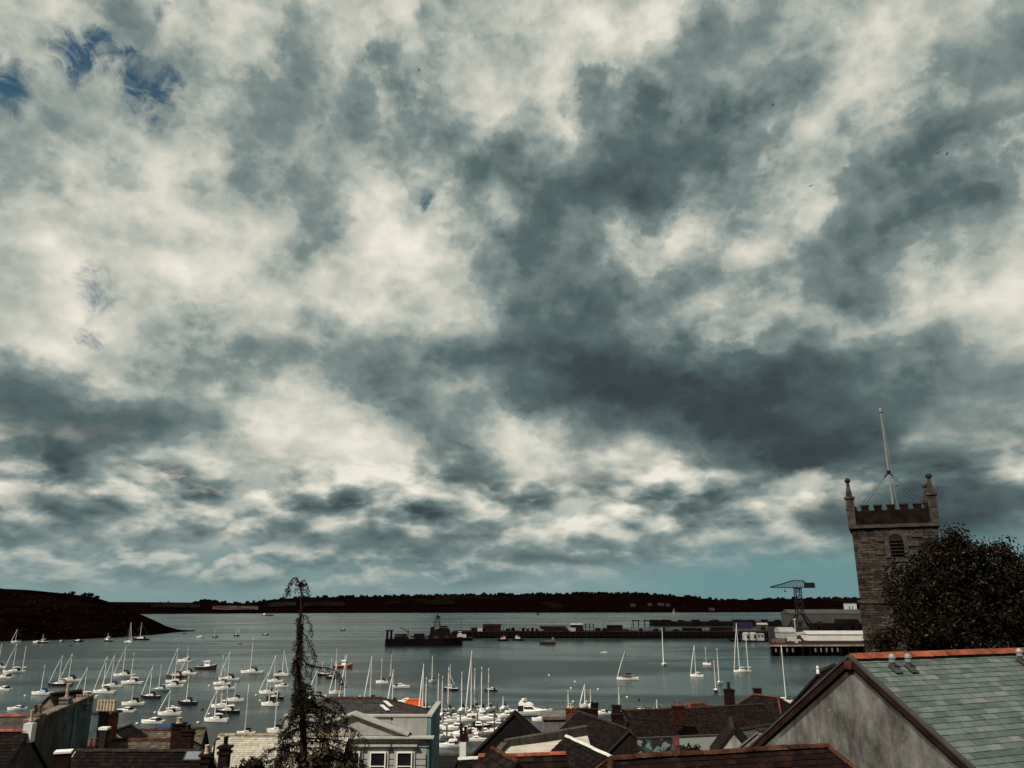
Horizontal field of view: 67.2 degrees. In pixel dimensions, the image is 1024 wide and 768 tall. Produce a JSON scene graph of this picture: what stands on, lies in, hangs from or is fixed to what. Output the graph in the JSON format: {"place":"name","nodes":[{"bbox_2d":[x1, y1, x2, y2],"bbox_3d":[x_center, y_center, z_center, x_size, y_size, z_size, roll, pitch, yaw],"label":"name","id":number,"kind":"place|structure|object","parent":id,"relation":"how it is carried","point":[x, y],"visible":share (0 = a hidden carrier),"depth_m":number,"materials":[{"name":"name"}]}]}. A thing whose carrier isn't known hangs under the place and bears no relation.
{"place":"outdoors","nodes":[
{"label":"outdoors","id":0,"kind":"place"},
{"bbox_2d":[0,714,27,728],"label":"slate house","id":1,"kind":"structure","parent":0,"point":[8,721],"depth_m":50.52,"materials":[{"name":"tile"}]},
{"bbox_2d":[0,589,194,640],"bbox_3d":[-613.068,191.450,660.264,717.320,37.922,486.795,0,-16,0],"label":"headland hill","id":2,"kind":"structure","parent":0,"point":[31,618],"depth_m":555.89,"materials":[{"name":"plant"}]},
{"bbox_2d":[0,588,159,640],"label":"hillside scrub","id":3,"kind":"object","parent":2,"relation":"on","point":[20,635],"visible":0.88,"depth_m":554.98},
{"bbox_2d":[150,603,199,606],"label":"hedged field","id":4,"kind":"structure","parent":0,"point":[175,605],"depth_m":1538.28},
{"bbox_2d":[212,606,257,609],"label":"stubble field","id":5,"kind":"structure","parent":0,"point":[233,607],"depth_m":1471.50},
{"bbox_2d":[268,601,295,606],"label":"valley field","id":6,"kind":"structure","parent":0,"point":[285,603],"depth_m":1557.31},
{"bbox_2d":[302,601,344,606],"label":"rough pasture","id":7,"kind":"structure","parent":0,"point":[318,603],"depth_m":1568.02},
{"bbox_2d":[425,600,454,604],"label":"pasture field","id":8,"kind":"structure","parent":0,"point":[437,602],"depth_m":1589.10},
{"bbox_2d":[439,755,467,767],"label":"ground","id":9,"kind":"structure","parent":0,"point":[447,761],"depth_m":107.50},
{"bbox_2d":[0,710,48,767],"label":"slate end house","id":10,"kind":"structure","parent":9,"relation":"on","point":[19,748],"depth_m":43.54,"materials":[{"name":"tile"}]},
{"bbox_2d":[22,684,95,767],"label":"blank wall building","id":11,"kind":"structure","parent":9,"relation":"on","point":[65,724],"depth_m":50.42,"materials":[{"name":"paint"}]},
{"bbox_2d":[53,749,73,767],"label":"chimney stack","id":12,"kind":"object","parent":9,"relation":"on","point":[62,758],"visible":1,"depth_m":23.59,"materials":[{"name":"brick"}]},
{"bbox_2d":[36,689,92,712],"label":"stone gable house","id":13,"kind":"structure","parent":9,"relation":"on","point":[51,700],"depth_m":59.78,"materials":[{"name":"stone"}]},
{"bbox_2d":[98,726,110,748],"bbox_3d":[-25.384,22.898,47.596,0.550,3.130,0.500,0,-16,0],"label":"chimney","id":14,"kind":"object","parent":9,"relation":"on","point":[103,737],"visible":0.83,"depth_m":47.73,"materials":[{"name":"brick"}]},
{"bbox_2d":[87,700,122,745],"bbox_3d":[-29.471,27.719,54.556,2.100,9.946,1.200,-3,-16,12],"label":"wide chimney","id":15,"kind":"object","parent":9,"relation":"on","point":[102,714],"visible":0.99,"depth_m":55.14,"materials":[{"name":"orange brick"}]},
{"bbox_2d":[116,722,147,737],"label":"skew roof house","id":16,"kind":"structure","parent":9,"relation":"on","point":[128,730],"depth_m":62.50,"materials":[{"name":"tile"}]},
{"bbox_2d":[70,737,233,767],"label":"dark terrace","id":17,"kind":"structure","parent":9,"relation":"on","point":[136,758],"depth_m":35.96,"materials":[{"name":"tile"}]},
{"bbox_2d":[107,717,196,748],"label":"terrace house","id":18,"kind":"structure","parent":9,"relation":"on","point":[182,736],"depth_m":54.45,"materials":[{"name":"brick"}]},
{"bbox_2d":[139,728,202,748],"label":"old tile house","id":19,"kind":"structure","parent":9,"relation":"on","point":[159,733],"depth_m":73.89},
{"bbox_2d":[150,727,209,748],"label":"roof","id":20,"kind":"structure","parent":9,"relation":"on","point":[201,736],"depth_m":80.73,"materials":[{"name":"tile"}]},
{"bbox_2d":[222,755,263,767],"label":"shrub","id":21,"kind":"object","parent":9,"relation":"on","point":[252,762],"visible":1,"depth_m":26.94,"materials":[{"name":"green plant"}]},
{"bbox_2d":[211,733,356,767],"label":"pale roof house","id":22,"kind":"structure","parent":9,"relation":"on","point":[246,745],"depth_m":58.08,"materials":[{"name":"stone"}]},
{"bbox_2d":[257,577,371,767],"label":"weeping conifer","id":23,"kind":"object","parent":9,"relation":"on","point":[300,706],"visible":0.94,"depth_m":29.85,"materials":[{"name":"green plant"}]},
{"bbox_2d":[294,747,354,767],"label":"shrub","id":24,"kind":"object","parent":9,"relation":"on","point":[315,760],"visible":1,"depth_m":27.65,"materials":[{"name":"green plant"}]},
{"bbox_2d":[283,696,440,767],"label":"house","id":25,"kind":"structure","parent":9,"relation":"on","point":[408,736],"depth_m":64.84,"materials":[{"name":"white paint"}]},
{"bbox_2d":[369,752,385,767],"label":"window","id":26,"kind":"structure","parent":25,"relation":"in","point":[377,759],"depth_m":63.75,"materials":[{"name":"white paint"}]},
{"bbox_2d":[396,752,412,767],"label":"window","id":27,"kind":"structure","parent":25,"relation":"in","point":[403,759],"depth_m":63.74,"materials":[{"name":"white paint"}]},
{"bbox_2d":[459,726,467,756],"bbox_3d":[-3.817,31.583,59.706,0.640,9.273,0.600,0,-16,0],"label":"white chimney","id":28,"kind":"object","parent":9,"relation":"on","point":[463,740],"visible":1,"depth_m":60.42,"materials":[{"name":"paint"}]},
{"bbox_2d":[454,756,477,767],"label":"cement ridge house","id":29,"kind":"structure","parent":9,"relation":"on","point":[467,762],"depth_m":52.97,"materials":[{"name":"stone"}]},
{"bbox_2d":[470,710,541,755],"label":"dark gable house","id":30,"kind":"structure","parent":9,"relation":"on","point":[514,723],"depth_m":77.66,"materials":[{"name":"tile"}]},
{"bbox_2d":[477,751,568,767],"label":"red ridge house","id":31,"kind":"structure","parent":9,"relation":"on","point":[553,759],"depth_m":20.20,"materials":[{"name":"brown tile"}]},
{"bbox_2d":[473,746,524,767],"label":"dormer gable","id":32,"kind":"structure","parent":31,"relation":"on","point":[494,757],"depth_m":19.13,"materials":[{"name":"brown tile"}]},
{"bbox_2d":[497,725,589,753],"bbox_3d":[2.538,24.697,44.505,9.342,7.895,4.628,12,-19,-36],"label":"white extension","id":33,"kind":"object","parent":9,"relation":"on","point":[548,741],"visible":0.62,"depth_m":46.75,"materials":[{"name":"paint"}]},
{"bbox_2d":[541,710,576,732],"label":"grey block","id":34,"kind":"structure","parent":9,"relation":"on","point":[553,720],"depth_m":92.78,"materials":[{"name":"concrete"}]},
{"bbox_2d":[551,734,610,767],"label":"slate house","id":35,"kind":"structure","parent":9,"relation":"on","point":[580,754],"depth_m":33.92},
{"bbox_2d":[560,702,638,754],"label":"roof","id":36,"kind":"structure","parent":9,"relation":"on","point":[609,737],"depth_m":76.26,"materials":[{"name":"tile"}]},
{"bbox_2d":[610,702,726,736],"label":"long roof house","id":37,"kind":"structure","parent":9,"relation":"on","point":[675,719],"depth_m":91.85,"materials":[{"name":"tile"}]},
{"bbox_2d":[637,734,718,757],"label":"mural wall","id":38,"kind":"structure","parent":9,"relation":"on","point":[656,744],"depth_m":84.85,"materials":[{"name":"paint"}]},
{"bbox_2d":[595,743,857,767],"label":"mossy house","id":39,"kind":"structure","parent":9,"relation":"on","point":[823,755],"depth_m":13.76,"materials":[{"name":"brown tile"}]},
{"bbox_2d":[716,682,775,727],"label":"wharf cottage","id":40,"kind":"structure","parent":9,"relation":"on","point":[744,715],"depth_m":97.05,"materials":[{"name":"tile"}]},
{"bbox_2d":[737,727,768,747],"bbox_3d":[15.213,23.162,43.919,2.501,6.625,3.885,7,-17,-24],"label":"lean to","id":41,"kind":"object","parent":9,"relation":"on","point":[752,738],"visible":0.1,"depth_m":44.55,"materials":[{"name":"grey stone"}]},
{"bbox_2d":[740,723,771,737],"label":"grey roof house","id":42,"kind":"structure","parent":9,"relation":"on","point":[749,731],"depth_m":57.02,"materials":[{"name":"stone"}]},
{"bbox_2d":[735,688,789,718],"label":"hipped house","id":43,"kind":"structure","parent":9,"relation":"on","point":[776,706],"depth_m":105.03,"materials":[{"name":"tile"}]},
{"bbox_2d":[769,663,835,726],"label":"steep house","id":44,"kind":"structure","parent":9,"relation":"on","point":[821,673],"depth_m":56.66,"materials":[{"name":"stone"}]},
{"bbox_2d":[748,648,1023,767],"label":"gable house","id":45,"kind":"structure","parent":9,"relation":"on","point":[959,708],"depth_m":15.63,"materials":[{"name":"tile"}]},
{"bbox_2d":[844,473,955,652],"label":"church tower","id":46,"kind":"structure","parent":9,"relation":"on","point":[880,536],"depth_m":48.05,"materials":[{"name":"stone"}]},
{"bbox_2d":[856,408,919,509],"bbox_3d":[24.975,5.458,51.606,4.064,7.844,4.065,-7,-17,24],"label":"flagpole","id":47,"kind":"object","parent":46,"relation":"on","point":[889,472],"visible":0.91,"depth_m":51.57,"materials":[{"name":"metal"}]},
{"bbox_2d":[862,522,1023,651],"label":"broadleaf tree","id":48,"kind":"object","parent":9,"relation":"on","point":[984,621],"visible":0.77,"depth_m":34.24,"materials":[{"name":"green plant"}]},
{"bbox_2d":[0,612,957,751],"bbox_3d":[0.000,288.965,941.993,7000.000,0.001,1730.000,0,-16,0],"label":"water","id":49,"kind":"structure","parent":0,"point":[519,671],"depth_m":309.81,"materials":[{"name":"liquid"}]},
{"bbox_2d":[3,644,26,672],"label":"sailing yacht","id":50,"kind":"object","parent":49,"relation":"on","point":[17,670],"visible":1,"depth_m":270.34,"materials":[{"name":"white plastic"}]},
{"bbox_2d":[32,666,51,694],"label":"sailing yacht","id":51,"kind":"object","parent":49,"relation":"on","point":[43,692],"visible":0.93,"depth_m":208.12,"materials":[{"name":"white plastic"}]},
{"bbox_2d":[48,655,72,685],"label":"sailing yacht","id":52,"kind":"object","parent":49,"relation":"on","point":[63,683],"visible":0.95,"depth_m":229.80,"materials":[{"name":"black plastic"}]},
{"bbox_2d":[59,653,81,681],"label":"sailing yacht","id":53,"kind":"object","parent":49,"relation":"on","point":[73,678],"visible":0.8,"depth_m":242.21,"materials":[{"name":"white plastic"}]},
{"bbox_2d":[93,656,116,693],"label":"sailing yacht","id":54,"kind":"object","parent":49,"relation":"on","point":[107,690],"visible":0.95,"depth_m":211.68,"materials":[{"name":"white plastic"}]},
{"bbox_2d":[102,655,122,687],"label":"sailing yacht","id":55,"kind":"object","parent":49,"relation":"on","point":[115,685],"visible":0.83,"depth_m":226.06,"materials":[{"name":"white plastic"}]},
{"bbox_2d":[113,648,135,676],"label":"sailing yacht","id":56,"kind":"object","parent":49,"relation":"on","point":[126,674],"visible":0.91,"depth_m":257.72,"materials":[{"name":"white plastic"}]},
{"bbox_2d":[121,652,143,683],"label":"sailing yacht","id":57,"kind":"object","parent":49,"relation":"on","point":[134,681],"visible":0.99,"depth_m":235.03,"materials":[{"name":"white plastic"}]},
{"bbox_2d":[122,686,144,705],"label":"sailing yacht","id":58,"kind":"object","parent":49,"relation":"on","point":[134,703],"visible":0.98,"depth_m":187.44,"materials":[{"name":"white plastic"}]},
{"bbox_2d":[141,666,161,698],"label":"sailing yacht","id":59,"kind":"object","parent":49,"relation":"on","point":[153,695],"visible":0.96,"depth_m":200.92,"materials":[{"name":"black plastic"}]},
{"bbox_2d":[141,716,164,723],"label":"motor cruiser","id":60,"kind":"object","parent":49,"relation":"on","point":[154,720],"visible":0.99,"depth_m":160.16,"materials":[{"name":"white plastic"}]},
{"bbox_2d":[150,664,170,691],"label":"sailing yacht","id":61,"kind":"object","parent":49,"relation":"on","point":[162,689],"visible":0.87,"depth_m":215.87,"materials":[{"name":"teal plastic"}]},
{"bbox_2d":[158,690,181,715],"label":"sailing yacht","id":62,"kind":"object","parent":49,"relation":"on","point":[172,712],"visible":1,"depth_m":171.39,"materials":[{"name":"white plastic"}]},
{"bbox_2d":[162,674,184,687],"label":"sailing yacht","id":63,"kind":"object","parent":49,"relation":"on","point":[176,684],"visible":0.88,"depth_m":225.59,"materials":[{"name":"white plastic"}]},
{"bbox_2d":[166,649,186,677],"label":"sailing yacht","id":64,"kind":"object","parent":49,"relation":"on","point":[179,675],"visible":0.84,"depth_m":254.40,"materials":[{"name":"red plastic"}]},
{"bbox_2d":[178,677,197,704],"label":"sailing yacht","id":65,"kind":"object","parent":49,"relation":"on","point":[188,702],"visible":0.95,"depth_m":189.38,"materials":[{"name":"black plastic"}]},
{"bbox_2d":[180,655,197,674],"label":"sailing yacht","id":66,"kind":"object","parent":49,"relation":"on","point":[190,672],"visible":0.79,"depth_m":264.44,"materials":[{"name":"white plastic"}]},
{"bbox_2d":[194,661,216,669],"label":"fishing boat","id":67,"kind":"object","parent":49,"relation":"on","point":[207,665],"visible":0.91,"depth_m":282.98,"materials":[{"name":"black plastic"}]},
{"bbox_2d":[204,689,228,721],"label":"sailing yacht","id":68,"kind":"object","parent":49,"relation":"on","point":[218,718],"visible":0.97,"depth_m":162.54,"materials":[{"name":"white plastic"}]},
{"bbox_2d":[211,688,234,707],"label":"sailing yacht","id":69,"kind":"object","parent":49,"relation":"on","point":[221,704],"visible":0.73,"depth_m":183.38,"materials":[{"name":"white plastic"}]},
{"bbox_2d":[216,690,240,713],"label":"sailing yacht","id":70,"kind":"object","parent":49,"relation":"on","point":[231,710],"visible":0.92,"depth_m":174.36,"materials":[{"name":"black plastic"}]},
{"bbox_2d":[219,653,239,680],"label":"sailing yacht","id":71,"kind":"object","parent":49,"relation":"on","point":[231,678],"visible":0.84,"depth_m":245.15,"materials":[{"name":"white plastic"}]},
{"bbox_2d":[237,685,255,732],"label":"sailing yacht","id":72,"kind":"object","parent":49,"relation":"on","point":[247,730],"visible":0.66,"depth_m":146.36,"materials":[{"name":"white plastic"}]},
{"bbox_2d":[241,636,263,673],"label":"sailing yacht","id":73,"kind":"object","parent":49,"relation":"on","point":[253,671],"visible":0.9,"depth_m":268.07,"materials":[{"name":"white plastic"}]},
{"bbox_2d":[261,686,279,705],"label":"sailing yacht","id":74,"kind":"object","parent":49,"relation":"on","point":[270,703],"visible":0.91,"depth_m":186.71,"materials":[{"name":"white plastic"}]},
{"bbox_2d":[266,690,283,732],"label":"sailing yacht","id":75,"kind":"object","parent":49,"relation":"on","point":[275,729],"visible":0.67,"depth_m":149.35,"materials":[{"name":"white plastic"}]},
{"bbox_2d":[268,656,283,682],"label":"sailing yacht","id":76,"kind":"object","parent":49,"relation":"on","point":[277,680],"visible":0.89,"depth_m":239.25,"materials":[{"name":"white plastic"}]},
{"bbox_2d":[404,698,423,705],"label":"fishing boat","id":77,"kind":"object","parent":49,"relation":"on","point":[415,702],"visible":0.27,"depth_m":176.74,"materials":[{"name":"orange plastic"}]},
{"bbox_2d":[385,613,462,645],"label":"warship","id":78,"kind":"object","parent":49,"relation":"on","point":[442,636],"visible":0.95,"depth_m":428.10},
{"bbox_2d":[419,664,430,706],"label":"sailing yacht","id":79,"kind":"object","parent":49,"relation":"on","point":[423,673],"visible":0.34,"depth_m":177.41,"materials":[{"name":"white plastic"}]},
{"bbox_2d":[440,676,449,716],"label":"sailing yacht","id":80,"kind":"object","parent":49,"relation":"on","point":[443,710],"visible":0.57,"depth_m":168.69,"materials":[{"name":"white plastic"}]},
{"bbox_2d":[439,736,459,747],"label":"motor cruiser","id":81,"kind":"object","parent":49,"relation":"on","point":[449,743],"visible":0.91,"depth_m":134.74,"materials":[{"name":"white plastic"}]},
{"bbox_2d":[444,667,454,712],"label":"sailing yacht","id":82,"kind":"object","parent":49,"relation":"on","point":[450,709],"visible":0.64,"depth_m":176.19,"materials":[{"name":"white plastic"}]},
{"bbox_2d":[442,722,467,729],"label":"motor cruiser","id":83,"kind":"object","parent":49,"relation":"on","point":[453,726],"visible":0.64,"depth_m":152.22,"materials":[{"name":"white plastic"}]},
{"bbox_2d":[443,728,477,738],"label":"motor cruiser","id":84,"kind":"object","parent":49,"relation":"on","point":[471,734],"visible":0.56,"depth_m":143.37,"materials":[{"name":"white plastic"}]},
{"bbox_2d":[457,675,467,712],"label":"sailing yacht","id":85,"kind":"object","parent":49,"relation":"on","point":[461,709],"visible":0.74,"depth_m":175.53,"materials":[{"name":"white plastic"}]},
{"bbox_2d":[440,721,494,740],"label":"pontoon","id":86,"kind":"object","parent":49,"relation":"on","point":[447,737],"visible":0.5,"depth_m":144.37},
{"bbox_2d":[457,711,478,720],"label":"motor cruiser","id":87,"kind":"object","parent":49,"relation":"on","point":[469,717],"visible":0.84,"depth_m":163.50,"materials":[{"name":"white plastic"}]},
{"bbox_2d":[440,713,500,725],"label":"pontoon","id":88,"kind":"object","parent":49,"relation":"on","point":[467,723],"visible":0.32,"depth_m":158.39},
{"bbox_2d":[465,651,479,712],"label":"sailing yacht","id":89,"kind":"object","parent":49,"relation":"on","point":[474,707],"visible":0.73,"depth_m":174.56,"materials":[{"name":"white plastic"}]},
{"bbox_2d":[468,721,491,727],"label":"motor cruiser","id":90,"kind":"object","parent":49,"relation":"on","point":[477,724],"visible":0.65,"depth_m":154.56,"materials":[{"name":"white plastic"}]},
{"bbox_2d":[477,667,485,712],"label":"sailing yacht","id":91,"kind":"object","parent":49,"relation":"on","point":[482,705],"visible":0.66,"depth_m":176.11,"materials":[{"name":"white plastic"}]},
{"bbox_2d":[484,668,494,712],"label":"sailing yacht","id":92,"kind":"object","parent":49,"relation":"on","point":[489,708],"visible":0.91,"depth_m":177.29,"materials":[{"name":"white plastic"}]},
{"bbox_2d":[446,704,547,716],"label":"pontoon","id":93,"kind":"object","parent":49,"relation":"on","point":[465,714],"visible":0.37,"depth_m":171.37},
{"bbox_2d":[511,698,551,716],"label":"motor cruiser","id":94,"kind":"object","parent":93,"relation":"on","point":[530,709],"visible":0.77,"depth_m":170.19,"materials":[{"name":"white plastic"}]},
{"bbox_2d":[452,630,768,638],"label":"long pier","id":95,"kind":"structure","parent":49,"relation":"in","point":[611,634],"depth_m":508.88,"materials":[{"name":"concrete"}]},
{"bbox_2d":[483,624,500,630],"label":"pier shed","id":96,"kind":"structure","parent":95,"relation":"on","point":[492,627],"depth_m":517.24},
{"bbox_2d":[733,622,752,628],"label":"blue container","id":97,"kind":"object","parent":95,"relation":"on","point":[744,625],"visible":1,"depth_m":547.49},
{"bbox_2d":[614,650,638,679],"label":"sailing yacht","id":98,"kind":"object","parent":49,"relation":"on","point":[626,677],"visible":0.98,"depth_m":246.82,"materials":[{"name":"white plastic"}]},
{"bbox_2d":[650,619,782,625],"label":"pier","id":99,"kind":"structure","parent":49,"relation":"in","point":[663,622],"depth_m":735.37,"materials":[{"name":"concrete"}]},
{"bbox_2d":[734,624,750,672],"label":"sailing yacht","id":100,"kind":"object","parent":49,"relation":"on","point":[744,670],"visible":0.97,"depth_m":272.28,"materials":[{"name":"white plastic"}]},
{"bbox_2d":[768,627,1006,655],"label":"wharf","id":101,"kind":"structure","parent":49,"relation":"in","point":[822,648],"depth_m":352.20,"materials":[{"name":"concrete"}]},
{"bbox_2d":[774,627,794,637],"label":"wharf shed","id":102,"kind":"structure","parent":101,"relation":"on","point":[783,632],"depth_m":406.10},
{"bbox_2d":[770,580,814,627],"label":"dockyard crane","id":103,"kind":"object","parent":101,"relation":"on","point":[807,585],"visible":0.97,"depth_m":539.82,"materials":[{"name":"metal"}]},
{"bbox_2d":[781,609,861,625],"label":"long shed","id":104,"kind":"structure","parent":101,"relation":"on","point":[821,615],"depth_m":603.57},
{"bbox_2d":[0,0,1023,602],"label":"sky","id":105,"kind":"structure","parent":0,"point":[284,296],"materials":[{"name":"grey"}]},
{"bbox_2d":[111,594,996,613],"bbox_3d":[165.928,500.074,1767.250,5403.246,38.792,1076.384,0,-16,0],"label":"hills","id":106,"kind":"structure","parent":0,"point":[602,603],"depth_m":1601.66,"materials":[{"name":"green plant"}]},
{"bbox_2d":[145,591,859,611],"bbox_3d":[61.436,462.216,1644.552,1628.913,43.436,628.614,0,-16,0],"label":"woodland","id":107,"kind":"object","parent":106,"relation":"on","point":[437,594],"visible":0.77,"depth_m":1825.80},
{"bbox_2d":[710,716,747,749],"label":"pale gable house","id":108,"kind":"structure","parent":0,"point":[731,735],"depth_m":48.79,"materials":[{"name":"tile"}]},
{"bbox_2d":[800,631,863,640],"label":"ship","id":109,"kind":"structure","parent":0,"point":[832,635],"depth_m":383.92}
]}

